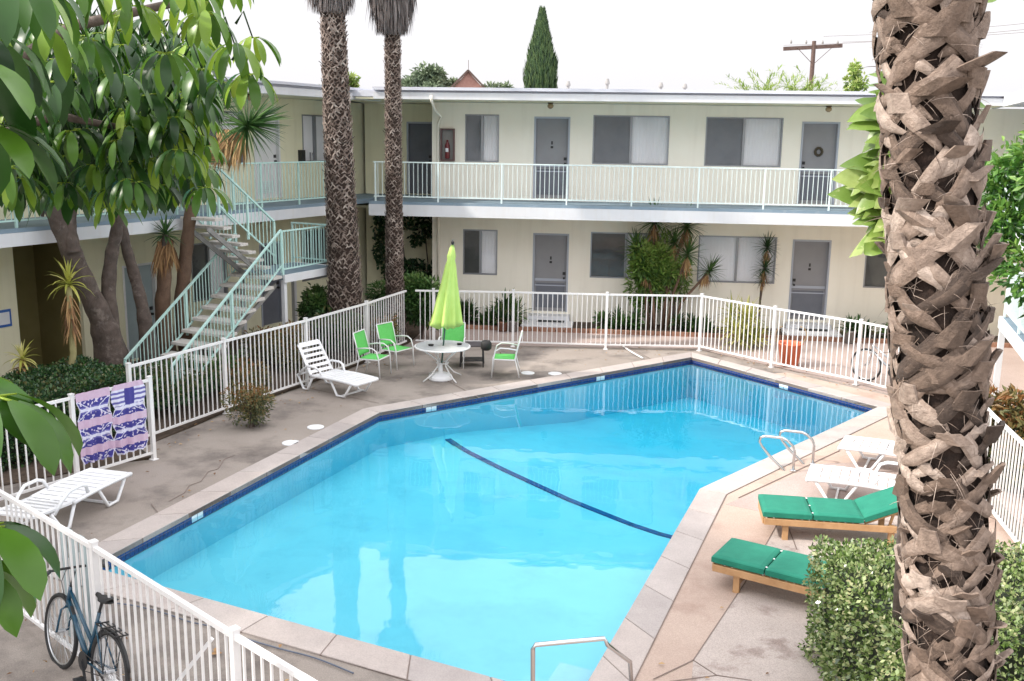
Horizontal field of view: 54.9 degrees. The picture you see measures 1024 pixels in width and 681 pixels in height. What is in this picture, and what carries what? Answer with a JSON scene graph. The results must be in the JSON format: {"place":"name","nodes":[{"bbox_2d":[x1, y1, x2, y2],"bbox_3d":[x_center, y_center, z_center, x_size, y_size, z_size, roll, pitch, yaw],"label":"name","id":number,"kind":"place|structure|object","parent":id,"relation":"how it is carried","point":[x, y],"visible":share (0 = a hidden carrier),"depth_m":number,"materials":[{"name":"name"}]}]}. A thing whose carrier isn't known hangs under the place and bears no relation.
{"place":"outdoors","nodes":[
{"label":"outdoors","id":0,"kind":"place"},
{"bbox_2d":[0,0,280,636],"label":"umbrella tree","id":1,"kind":"object","parent":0,"point":[67,87],"visible":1,"depth_m":6.05,"materials":[{"name":"green plant"}]},
{"bbox_2d":[0,344,887,680],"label":"pool deck","id":2,"kind":"structure","parent":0,"point":[194,454],"depth_m":15.46,"materials":[{"name":"concrete"}]},
{"bbox_2d":[0,467,132,528],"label":"sun lounger","id":3,"kind":"object","parent":2,"relation":"on","point":[76,488],"visible":0.93,"depth_m":13.20,"materials":[{"name":"white plastic"}]},
{"bbox_2d":[60,528,92,647],"bbox_3d":[-4.283,2.468,9.749,0.605,1.200,0.028,11,15,40],"label":"leaning panel","id":4,"kind":"object","parent":2,"relation":"on","point":[76,583],"visible":0.26,"depth_m":9.71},
{"bbox_2d":[0,375,158,507],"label":"pool fence","id":5,"kind":"object","parent":2,"relation":"on","point":[70,398],"visible":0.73,"depth_m":14.42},
{"bbox_2d":[75,387,114,464],"bbox_3d":[-6.192,1.270,14.628,0.077,1.083,0.566,9,14,33],"label":"beach towel","id":6,"kind":"object","parent":5,"relation":"hanging from","point":[95,421],"visible":0.99,"depth_m":14.63,"materials":[{"name":"fabric"}]},
{"bbox_2d":[110,380,147,455],"bbox_3d":[-5.867,1.181,15.128,0.078,1.104,0.614,9,14,33],"label":"beach towel","id":7,"kind":"object","parent":5,"relation":"hanging from","point":[129,417],"visible":1,"depth_m":15.12,"materials":[{"name":"fabric"}]},
{"bbox_2d":[44,563,130,680],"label":"bicycle","id":8,"kind":"object","parent":2,"relation":"on","point":[86,656],"visible":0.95,"depth_m":9.13,"materials":[{"name":"blue metal"}]},
{"bbox_2d":[0,489,316,680],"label":"pool fence","id":9,"kind":"object","parent":2,"relation":"on","point":[96,553],"visible":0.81,"depth_m":8.61,"materials":[{"name":"metal"}]},
{"bbox_2d":[113,603,353,673],"bbox_3d":[-2.943,3.037,10.204,3.190,0.016,0.107,6,13,25],"label":"hose","id":10,"kind":"object","parent":2,"relation":"on","point":[258,642],"visible":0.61,"depth_m":9.93,"materials":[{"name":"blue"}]},
{"bbox_2d":[219,380,276,427],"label":"shrub","id":11,"kind":"object","parent":2,"relation":"on","point":[252,401],"visible":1,"depth_m":17.26,"materials":[{"name":"green plant"}]},
{"bbox_2d":[125,290,406,436],"bbox_3d":[-4.345,0.257,20.121,0.250,1.436,9.188,6,13,23],"label":"pool fence","id":12,"kind":"object","parent":2,"relation":"on","point":[304,321],"visible":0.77,"depth_m":18.97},
{"bbox_2d":[296,339,378,397],"bbox_3d":[-3.535,0.568,19.868,1.654,0.930,0.741,9,14,33],"label":"sun lounger","id":13,"kind":"object","parent":2,"relation":"on","point":[351,378],"visible":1,"depth_m":19.93,"materials":[{"name":"white plastic"}]},
{"bbox_2d":[353,329,391,378],"bbox_3d":[-3.021,0.280,21.260,0.665,0.952,0.602,5,12,18],"label":"patio chair","id":14,"kind":"object","parent":2,"relation":"on","point":[362,344],"visible":0.98,"depth_m":21.29,"materials":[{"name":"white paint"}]},
{"bbox_2d":[376,321,413,369],"bbox_3d":[-2.636,0.103,22.146,0.665,0.952,0.602,9,14,34],"label":"patio chair","id":15,"kind":"object","parent":2,"relation":"on","point":[386,333],"visible":0.95,"depth_m":22.21,"materials":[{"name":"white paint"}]},
{"bbox_2d":[414,340,470,382],"bbox_3d":[-1.487,0.463,21.053,1.200,0.735,1.200,1,12,0],"label":"patio table","id":16,"kind":"object","parent":2,"relation":"on","point":[452,347],"visible":0.98,"depth_m":20.89,"materials":[{"name":"white paint"}]},
{"bbox_2d":[428,240,463,381],"bbox_3d":[-1.410,-0.637,20.806,0.753,2.994,0.711,-3,12,-17],"label":"patio umbrella","id":17,"kind":"object","parent":2,"relation":"on","point":[447,314],"visible":0.99,"depth_m":20.60,"materials":[{"name":"green"}]},
{"bbox_2d":[438,322,465,368],"bbox_3d":[-1.351,0.100,22.251,0.602,0.952,0.665,1,12,2],"label":"patio chair","id":18,"kind":"object","parent":2,"relation":"on","point":[456,334],"visible":0.46,"depth_m":22.45,"materials":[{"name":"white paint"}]},
{"bbox_2d":[460,341,483,366],"bbox_3d":[-0.906,0.315,22.398,0.620,0.506,0.500,0,12,-6],"label":"side table","id":19,"kind":"object","parent":2,"relation":"on","point":[473,344],"visible":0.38,"depth_m":22.33,"materials":[{"name":"black metal"}]},
{"bbox_2d":[151,343,839,680],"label":"deck joints","id":20,"kind":"object","parent":2,"relation":"on","point":[685,577],"visible":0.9,"depth_m":11.19,"materials":[{"name":"brown"}]},
{"bbox_2d":[491,330,522,377],"bbox_3d":[-0.107,0.284,21.450,0.665,0.952,0.602,1,12,2],"label":"patio chair","id":21,"kind":"object","parent":2,"relation":"on","point":[510,357],"visible":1,"depth_m":21.30,"materials":[{"name":"white paint"}]},
{"bbox_2d":[7,333,1023,680],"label":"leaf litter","id":22,"kind":"object","parent":2,"relation":"on","point":[387,365],"visible":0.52,"depth_m":17.47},
{"bbox_2d":[415,288,701,349],"bbox_3d":[1.123,-0.517,24.270,7.033,1.436,0.172,1,12,2],"label":"pool fence","id":23,"kind":"object","parent":2,"relation":"on","point":[513,292],"visible":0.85,"depth_m":24.24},
{"bbox_2d":[531,636,632,680],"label":"pool handrail","id":24,"kind":"object","parent":2,"relation":"on","point":[608,645],"visible":1,"depth_m":8.47,"materials":[{"name":"silver metal"}]},
{"bbox_2d":[758,429,815,471],"bbox_3d":[4.399,1.772,15.730,0.866,0.602,0.546,-8,15,-38],"label":"pool handrail","id":25,"kind":"object","parent":2,"relation":"on","point":[782,440],"visible":0.96,"depth_m":15.61,"materials":[{"name":"silver metal"}]},
{"bbox_2d":[696,293,898,387],"bbox_3d":[6.379,0.000,22.148,0.237,1.436,5.544,-8,15,-38],"label":"pool fence","id":26,"kind":"object","parent":2,"relation":"on","point":[861,322],"visible":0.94,"depth_m":22.19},
{"bbox_2d":[102,360,871,680],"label":"pool basin","id":27,"kind":"object","parent":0,"point":[497,536],"visible":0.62,"depth_m":15.11,"materials":[{"name":"paint"}]},
{"bbox_2d":[47,352,890,680],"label":"pool coping","id":28,"kind":"object","parent":27,"relation":"on","point":[653,600],"visible":0.88,"depth_m":12.41,"materials":[{"name":"stone"}]},
{"bbox_2d":[59,356,887,680],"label":"coping mortar","id":29,"kind":"object","parent":28,"relation":"on","point":[221,498],"visible":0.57,"depth_m":18.76,"materials":[{"name":"brown"}]},
{"bbox_2d":[59,0,1023,108],"label":"sky","id":30,"kind":"structure","parent":0,"point":[632,44],"materials":[{"name":"white"}]},
{"bbox_2d":[141,343,1022,543],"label":"ground","id":31,"kind":"structure","parent":0,"point":[990,502],"depth_m":14.10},
{"bbox_2d":[0,76,383,376],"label":"apartment building","id":32,"kind":"structure","parent":31,"relation":"on","point":[282,186],"depth_m":23.19,"materials":[{"name":"yellow paint"}]},
{"bbox_2d":[122,262,158,358],"bbox_3d":[-8.434,-0.674,22.316,0.144,2.150,0.950,7,13,26],"label":"door","id":33,"kind":"structure","parent":32,"relation":"in","point":[149,282],"depth_m":22.27,"materials":[{"name":"white paint"}]},
{"bbox_2d":[191,243,227,301],"bbox_3d":[-7.423,-1.711,24.074,0.107,1.400,1.200,7,13,26],"label":"window","id":34,"kind":"structure","parent":32,"relation":"in","point":[201,255],"depth_m":24.00,"materials":[{"name":"glass"}]},
{"bbox_2d":[253,116,281,198],"bbox_3d":[-6.377,-4.742,25.503,0.144,2.110,1.000,7,13,26],"label":"door","id":35,"kind":"structure","parent":32,"relation":"in","point":[274,155],"depth_m":25.69,"materials":[{"name":"white paint"}]},
{"bbox_2d":[259,241,281,326],"bbox_3d":[-6.426,-1.515,26.169,0.144,2.200,0.900,7,13,26],"label":"door","id":36,"kind":"structure","parent":32,"relation":"in","point":[271,309],"depth_m":26.32,"materials":[{"name":"grey"}]},
{"bbox_2d":[302,114,324,160],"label":"window","id":37,"kind":"structure","parent":32,"relation":"in","point":[310,123],"depth_m":27.12,"materials":[{"name":"glass"}]},
{"bbox_2d":[301,228,326,281],"bbox_3d":[-5.584,-2.413,27.613,0.102,1.400,1.100,7,13,26],"label":"window","id":38,"kind":"structure","parent":32,"relation":"in","point":[305,233],"depth_m":27.63,"materials":[{"name":"glass"}]},
{"bbox_2d":[0,305,426,486],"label":"planting bed","id":39,"kind":"object","parent":31,"relation":"on","point":[413,332],"visible":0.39,"depth_m":18.39,"materials":[{"name":"soil"}]},
{"bbox_2d":[4,339,39,376],"bbox_3d":[-8.485,0.733,17.125,0.622,1.609,0.605,9,14,35],"label":"bromeliad","id":40,"kind":"object","parent":39,"relation":"on","point":[22,360],"visible":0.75,"depth_m":17.00,"materials":[{"name":"yellow plant"}]},
{"bbox_2d":[47,259,96,364],"bbox_3d":[-7.852,-0.037,17.545,0.877,2.978,0.748,1,12,0],"label":"dracaena plant","id":41,"kind":"object","parent":39,"relation":"on","point":[71,321],"visible":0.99,"depth_m":17.42,"materials":[{"name":"green plant"}]},
{"bbox_2d":[1,354,154,472],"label":"hedge","id":42,"kind":"object","parent":39,"relation":"on","point":[60,379],"visible":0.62,"depth_m":16.51,"materials":[{"name":"green"}]},
{"bbox_2d":[6,74,291,370],"bbox_3d":[-6.871,-1.875,18.420,3.415,6.423,5.699,10,15,39],"label":"yucca tree","id":43,"kind":"object","parent":39,"relation":"on","point":[102,314],"visible":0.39,"depth_m":19.15,"materials":[{"name":"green plant"}]},
{"bbox_2d":[142,354,222,411],"bbox_3d":[-6.349,0.841,18.544,1.839,0.896,2.462,1,12,0],"label":"shrub","id":44,"kind":"object","parent":39,"relation":"on","point":[175,387],"visible":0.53,"depth_m":18.21,"materials":[{"name":"green plant"}]},
{"bbox_2d":[158,345,249,386],"bbox_3d":[-6.202,0.574,19.808,1.801,0.906,1.478,1,12,0],"label":"shrub","id":45,"kind":"object","parent":39,"relation":"on","point":[230,357],"visible":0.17,"depth_m":19.54,"materials":[{"name":"green plant"}]},
{"bbox_2d":[217,357,271,401],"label":"shrub","id":46,"kind":"object","parent":39,"relation":"on","point":[245,374],"visible":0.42,"depth_m":19.52,"materials":[{"name":"green plant"}]},
{"bbox_2d":[238,319,311,372],"bbox_3d":[-5.120,0.057,21.823,1.687,1.181,1.552,3,12,12],"label":"shrub","id":47,"kind":"object","parent":39,"relation":"on","point":[281,348],"visible":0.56,"depth_m":21.53,"materials":[{"name":"green plant"}]},
{"bbox_2d":[295,282,328,346],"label":"shrub","id":48,"kind":"object","parent":39,"relation":"on","point":[310,304],"visible":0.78,"depth_m":23.28,"materials":[{"name":"green plant"}]},
{"bbox_2d":[306,0,364,355],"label":"palm tree","id":49,"kind":"object","parent":39,"relation":"on","point":[344,281],"visible":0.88,"depth_m":22.34,"materials":[{"name":"brown plant"}]},
{"bbox_2d":[310,304,363,358],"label":"shrub","id":50,"kind":"object","parent":39,"relation":"on","point":[318,314],"visible":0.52,"depth_m":22.49,"materials":[{"name":"green plant"}]},
{"bbox_2d":[370,313,400,350],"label":"shrub","id":51,"kind":"object","parent":39,"relation":"on","point":[395,325],"visible":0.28,"depth_m":23.51,"materials":[{"name":"green plant"}]},
{"bbox_2d":[365,0,417,342],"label":"palm tree","id":52,"kind":"object","parent":39,"relation":"on","point":[392,21],"visible":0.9,"depth_m":23.60,"materials":[{"name":"brown plant"}]},
{"bbox_2d":[364,278,431,326],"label":"shrub","id":53,"kind":"object","parent":39,"relation":"on","point":[378,285],"visible":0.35,"depth_m":24.78,"materials":[{"name":"green plant"}]},
{"bbox_2d":[403,269,440,339],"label":"shrub","id":54,"kind":"object","parent":39,"relation":"on","point":[423,282],"visible":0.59,"depth_m":24.71,"materials":[{"name":"green plant"}]},
{"bbox_2d":[123,166,328,412],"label":"staircase","id":55,"kind":"structure","parent":31,"relation":"on","point":[292,271],"depth_m":21.04,"materials":[{"name":"metal"}]},
{"bbox_2d":[401,60,452,86],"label":"leafy tree","id":56,"kind":"object","parent":31,"relation":"on","point":[431,75],"visible":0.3,"depth_m":43.91,"materials":[{"name":"green plant"}]},
{"bbox_2d":[451,60,485,87],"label":"house gable","id":57,"kind":"structure","parent":31,"relation":"on","point":[468,79],"depth_m":43.39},
{"bbox_2d":[522,5,558,87],"bbox_3d":[1.057,-7.515,37.251,1.645,9.894,1.612,1,12,0],"label":"cypress tree","id":58,"kind":"object","parent":31,"relation":"on","point":[541,67],"visible":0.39,"depth_m":36.23,"materials":[{"name":"green plant"}]},
{"bbox_2d":[349,86,1023,335],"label":"apartment building","id":59,"kind":"structure","parent":31,"relation":"on","point":[527,190],"depth_m":26.80,"materials":[{"name":"beige paint"}]},
{"bbox_2d":[370,215,431,285],"bbox_3d":[-3.131,-2.404,29.301,2.165,2.975,0.566,2,12,6],"label":"climbing vine","id":60,"kind":"object","parent":59,"relation":"attached to","point":[381,243],"visible":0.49,"depth_m":29.18,"materials":[{"name":"green plant"}]},
{"bbox_2d":[406,122,431,193],"bbox_3d":[-2.688,-5.365,28.967,0.800,2.080,0.144,2,12,6],"label":"door","id":61,"kind":"structure","parent":59,"relation":"in","point":[419,134],"depth_m":28.98,"materials":[{"name":"grey"}]},
{"bbox_2d":[440,128,454,160],"bbox_3d":[-1.772,-5.383,27.089,0.390,0.880,0.143,2,12,6],"label":"extinguisher cabinet","id":62,"kind":"object","parent":59,"relation":"attached to","point":[447,144],"visible":1,"depth_m":27.10,"materials":[{"name":"red"}]},
{"bbox_2d":[463,229,497,274],"bbox_3d":[-0.889,-2.489,27.706,0.970,1.270,0.107,2,12,6],"label":"window","id":63,"kind":"structure","parent":59,"relation":"in","point":[479,246],"depth_m":27.74,"materials":[{"name":"glass"}]},
{"bbox_2d":[465,114,498,161],"bbox_3d":[-0.817,-5.558,27.070,0.940,1.280,0.107,2,12,6],"label":"window","id":64,"kind":"structure","parent":59,"relation":"in","point":[481,130],"depth_m":27.09,"materials":[{"name":"glass"}]},
{"bbox_2d":[532,233,568,311],"bbox_3d":[1.079,-1.909,27.634,1.000,2.200,0.144,2,12,6],"label":"door","id":65,"kind":"structure","parent":59,"relation":"in","point":[550,250],"depth_m":27.64,"materials":[{"name":"grey"}]},
{"bbox_2d":[533,117,569,198],"bbox_3d":[1.086,-5.004,26.999,0.980,2.200,0.144,2,12,6],"label":"door","id":66,"kind":"structure","parent":59,"relation":"in","point":[551,134],"depth_m":27.00,"materials":[{"name":"grey"}]},
{"bbox_2d":[590,232,661,278],"bbox_3d":[3.149,-2.356,27.305,1.950,1.270,0.107,2,12,6],"label":"window","id":67,"kind":"structure","parent":59,"relation":"in","point":[605,260],"depth_m":27.37,"materials":[{"name":"glass"}]},
{"bbox_2d":[592,115,669,164],"bbox_3d":[3.216,-5.425,26.670,2.050,1.300,0.107,2,12,6],"label":"window","id":68,"kind":"structure","parent":59,"relation":"in","point":[617,139],"depth_m":26.70,"materials":[{"name":"glass"}]},
{"bbox_2d":[697,235,776,283],"bbox_3d":[6.157,-2.225,27.013,2.100,1.280,0.107,2,12,6],"label":"window","id":69,"kind":"structure","parent":59,"relation":"in","point":[740,255],"depth_m":27.05,"materials":[{"name":"glass"}]},
{"bbox_2d":[704,117,783,166],"bbox_3d":[6.194,-5.314,26.377,2.020,1.290,0.107,2,12,6],"label":"window","id":70,"kind":"structure","parent":59,"relation":"in","point":[729,141],"depth_m":26.41,"materials":[{"name":"glass"}]},
{"bbox_2d":[787,239,831,319],"bbox_3d":[8.121,-1.659,26.938,1.020,2.200,0.144,2,12,6],"label":"door","id":71,"kind":"structure","parent":59,"relation":"in","point":[810,264],"depth_m":26.94,"materials":[{"name":"grey"}]},
{"bbox_2d":[796,122,840,204],"bbox_3d":[8.167,-4.733,26.303,0.980,2.160,0.144,2,12,6],"label":"door","id":72,"kind":"structure","parent":59,"relation":"in","point":[819,140],"depth_m":26.30,"materials":[{"name":"grey"}]},
{"bbox_2d":[863,253,887,287],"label":"window","id":73,"kind":"structure","parent":59,"relation":"in","point":[874,272],"depth_m":26.71,"materials":[{"name":"grey glass"}]},
{"bbox_2d":[463,319,1008,342],"bbox_3d":[5.764,-0.239,26.803,16.300,0.056,1.400,2,12,6],"label":"planting bed back","id":74,"kind":"object","parent":31,"relation":"on","point":[643,327],"visible":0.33,"depth_m":26.89,"materials":[{"name":"brick"}]},
{"bbox_2d":[460,297,481,322],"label":"bed plant","id":75,"kind":"object","parent":74,"relation":"on","point":[473,313],"visible":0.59,"depth_m":27.19,"materials":[{"name":"green plant"}]},
{"bbox_2d":[472,298,502,324],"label":"bed plant","id":76,"kind":"object","parent":74,"relation":"on","point":[486,317],"visible":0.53,"depth_m":27.03,"materials":[{"name":"green plant"}]},
{"bbox_2d":[487,287,530,324],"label":"bed plant","id":77,"kind":"object","parent":74,"relation":"on","point":[506,302],"visible":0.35,"depth_m":26.94,"materials":[{"name":"green plant"}]},
{"bbox_2d":[520,313,572,328],"bbox_3d":[0.988,-0.515,27.211,1.400,0.240,1.278,2,12,6],"label":"door step","id":78,"kind":"object","parent":74,"relation":"on","point":[561,321],"depth_m":27.25,"materials":[{"name":"white concrete"}]},
{"bbox_2d":[592,309,621,329],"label":"bed plant","id":79,"kind":"object","parent":74,"relation":"on","point":[603,320],"visible":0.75,"depth_m":26.79,"materials":[{"name":"green plant"}]},
{"bbox_2d":[607,304,644,329],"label":"bed plant","id":80,"kind":"object","parent":74,"relation":"on","point":[634,325],"visible":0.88,"depth_m":26.69,"materials":[{"name":"green plant"}]},
{"bbox_2d":[623,227,680,325],"bbox_3d":[3.750,-1.677,26.579,1.634,2.858,1.091,1,12,0],"label":"leafy shrub","id":81,"kind":"object","parent":74,"relation":"on","point":[660,250],"visible":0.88,"depth_m":26.35,"materials":[{"name":"green plant"}]},
{"bbox_2d":[619,197,727,330],"bbox_3d":[4.239,-2.042,26.491,3.076,3.645,1.434,1,12,0],"label":"yucca plant","id":82,"kind":"object","parent":74,"relation":"on","point":[686,229],"visible":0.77,"depth_m":26.34,"materials":[{"name":"green plant"}]},
{"bbox_2d":[659,253,694,329],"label":"leafy shrub","id":83,"kind":"object","parent":74,"relation":"on","point":[674,276],"visible":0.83,"depth_m":26.48,"materials":[{"name":"green plant"}]},
{"bbox_2d":[668,312,696,330],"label":"bed plant","id":84,"kind":"object","parent":74,"relation":"on","point":[679,320],"visible":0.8,"depth_m":26.61,"materials":[{"name":"green plant"}]},
{"bbox_2d":[682,312,717,332],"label":"bed plant","id":85,"kind":"object","parent":74,"relation":"on","point":[697,324],"visible":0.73,"depth_m":26.49,"materials":[{"name":"green plant"}]},
{"bbox_2d":[751,231,780,326],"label":"dracaena plant","id":86,"kind":"object","parent":74,"relation":"on","point":[764,271],"visible":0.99,"depth_m":26.40,"materials":[{"name":"green plant"}]},
{"bbox_2d":[781,321,842,336],"bbox_3d":[8.025,-0.266,26.516,1.450,0.240,1.278,2,12,6],"label":"door step","id":87,"kind":"object","parent":74,"relation":"on","point":[810,329],"depth_m":26.57,"materials":[{"name":"white concrete"}]},
{"bbox_2d":[713,65,849,90],"bbox_3d":[10.456,-6.419,37.539,5.709,7.907,2.996,1,12,0],"label":"spiky tree","id":88,"kind":"object","parent":31,"relation":"on","point":[790,87],"visible":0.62,"depth_m":36.70,"materials":[{"name":"green plant"}]},
{"bbox_2d":[783,40,842,89],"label":"utility pole","id":89,"kind":"object","parent":31,"relation":"on","point":[813,48],"visible":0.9,"depth_m":43.20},
{"bbox_2d":[842,57,869,90],"bbox_3d":[12.770,-6.519,37.390,0.943,8.232,1.175,1,12,0],"label":"spiky tree","id":90,"kind":"object","parent":31,"relation":"on","point":[855,79],"visible":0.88,"depth_m":36.54,"materials":[{"name":"green plant"}]},
{"bbox_2d":[992,89,1023,251],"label":"apartment building","id":91,"kind":"structure","parent":31,"relation":"on","point":[1017,97],"depth_m":22.35,"materials":[{"name":"beige paint"}]},
{"bbox_2d":[409,328,1023,527],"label":"walkway back","id":92,"kind":"object","parent":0,"point":[1012,370],"visible":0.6,"depth_m":24.63,"materials":[{"name":"concrete"}]},
{"bbox_2d":[427,324,1012,347],"bbox_3d":[5.555,-0.130,26.068,15.824,0.122,0.120,2,12,6],"label":"brick edging","id":93,"kind":"object","parent":92,"relation":"on","point":[602,331],"visible":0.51,"depth_m":26.18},
{"bbox_2d":[713,294,770,351],"bbox_3d":[5.866,-0.440,24.894,1.626,1.566,1.847,1,12,0],"label":"striped plant","id":94,"kind":"object","parent":92,"relation":"on","point":[746,325],"visible":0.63,"depth_m":24.70,"materials":[{"name":"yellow plant"}]},
{"bbox_2d":[775,326,806,366],"bbox_3d":[6.449,0.120,22.826,0.573,0.930,0.573,-11,16,-44],"label":"flower pot","id":95,"kind":"object","parent":92,"relation":"on","point":[789,351],"visible":0.73,"depth_m":22.71,"materials":[{"name":"ceramic"}]},
{"bbox_2d":[851,333,889,380],"bbox_3d":[8.099,0.449,21.107,0.637,1.072,1.794,-9,16,-41],"label":"bicycle","id":96,"kind":"object","parent":92,"relation":"on","point":[879,359],"visible":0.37,"depth_m":21.37,"materials":[{"name":"white metal"}]},
{"bbox_2d":[976,123,1023,318],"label":"leafy tree","id":97,"kind":"object","parent":92,"relation":"on","point":[1012,161],"visible":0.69,"depth_m":13.74,"materials":[{"name":"green plant"}]},
{"bbox_2d":[982,383,1023,491],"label":"shrub","id":98,"kind":"object","parent":92,"relation":"on","point":[1011,416],"visible":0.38,"depth_m":14.72,"materials":[{"name":"green plant"}]},
{"bbox_2d":[992,263,1023,419],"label":"staircase","id":99,"kind":"structure","parent":92,"relation":"on","point":[1011,329],"depth_m":17.09,"materials":[{"name":"white paint"}]},
{"bbox_2d":[692,516,897,680],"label":"pale deck slab","id":100,"kind":"structure","parent":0,"point":[758,632],"depth_m":10.42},
{"bbox_2d":[711,538,825,597],"bbox_3d":[3.313,2.617,11.154,1.968,0.663,0.675,8,14,32],"label":"wooden lounger","id":101,"kind":"object","parent":100,"relation":"on","point":[767,565],"visible":0.64,"depth_m":11.24,"materials":[{"name":"green wood"}]},
{"bbox_2d":[758,486,897,544],"bbox_3d":[4.280,2.256,12.973,1.968,0.663,0.675,3,12,8],"label":"wooden lounger","id":102,"kind":"object","parent":100,"relation":"on","point":[783,511],"visible":0.81,"depth_m":12.76,"materials":[{"name":"green wood"}]},
{"bbox_2d":[827,0,996,622],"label":"leaved plant","id":103,"kind":"object","parent":100,"relation":"on","point":[859,178],"visible":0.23,"depth_m":7.66,"materials":[{"name":"green plant"}]},
{"bbox_2d":[860,0,1013,680],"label":"palm tree","id":104,"kind":"object","parent":100,"relation":"on","point":[930,62],"visible":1,"depth_m":5.13,"materials":[{"name":"brown plant"}]},
{"bbox_2d":[727,461,897,510],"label":"grey deck slab","id":105,"kind":"structure","parent":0,"point":[797,484],"depth_m":14.75,"materials":[{"name":"concrete"}]},
{"bbox_2d":[805,461,897,498],"bbox_3d":[5.242,2.024,14.189,1.897,0.635,0.742,6,13,22],"label":"sun lounger","id":106,"kind":"object","parent":105,"relation":"on","point":[815,472],"visible":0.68,"depth_m":14.28,"materials":[{"name":"white plastic"}]},
{"bbox_2d":[837,435,896,469],"bbox_3d":[6.190,1.748,15.597,1.897,0.635,0.741,7,13,27],"label":"sun lounger","id":107,"kind":"object","parent":105,"relation":"on","point":[847,442],"visible":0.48,"depth_m":15.76,"materials":[{"name":"white plastic"}]},
{"bbox_2d":[635,372,1018,680],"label":"pool deck","id":108,"kind":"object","parent":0,"point":[696,611],"visible":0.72,"depth_m":11.85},
{"bbox_2d":[797,534,1023,680],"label":"hedge","id":109,"kind":"object","parent":108,"relation":"on","point":[859,634],"visible":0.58,"depth_m":8.97,"materials":[{"name":"green"}]},
{"bbox_2d":[987,407,1023,547],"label":"pool fence","id":110,"kind":"object","parent":108,"relation":"on","point":[1008,429],"visible":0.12,"depth_m":13.02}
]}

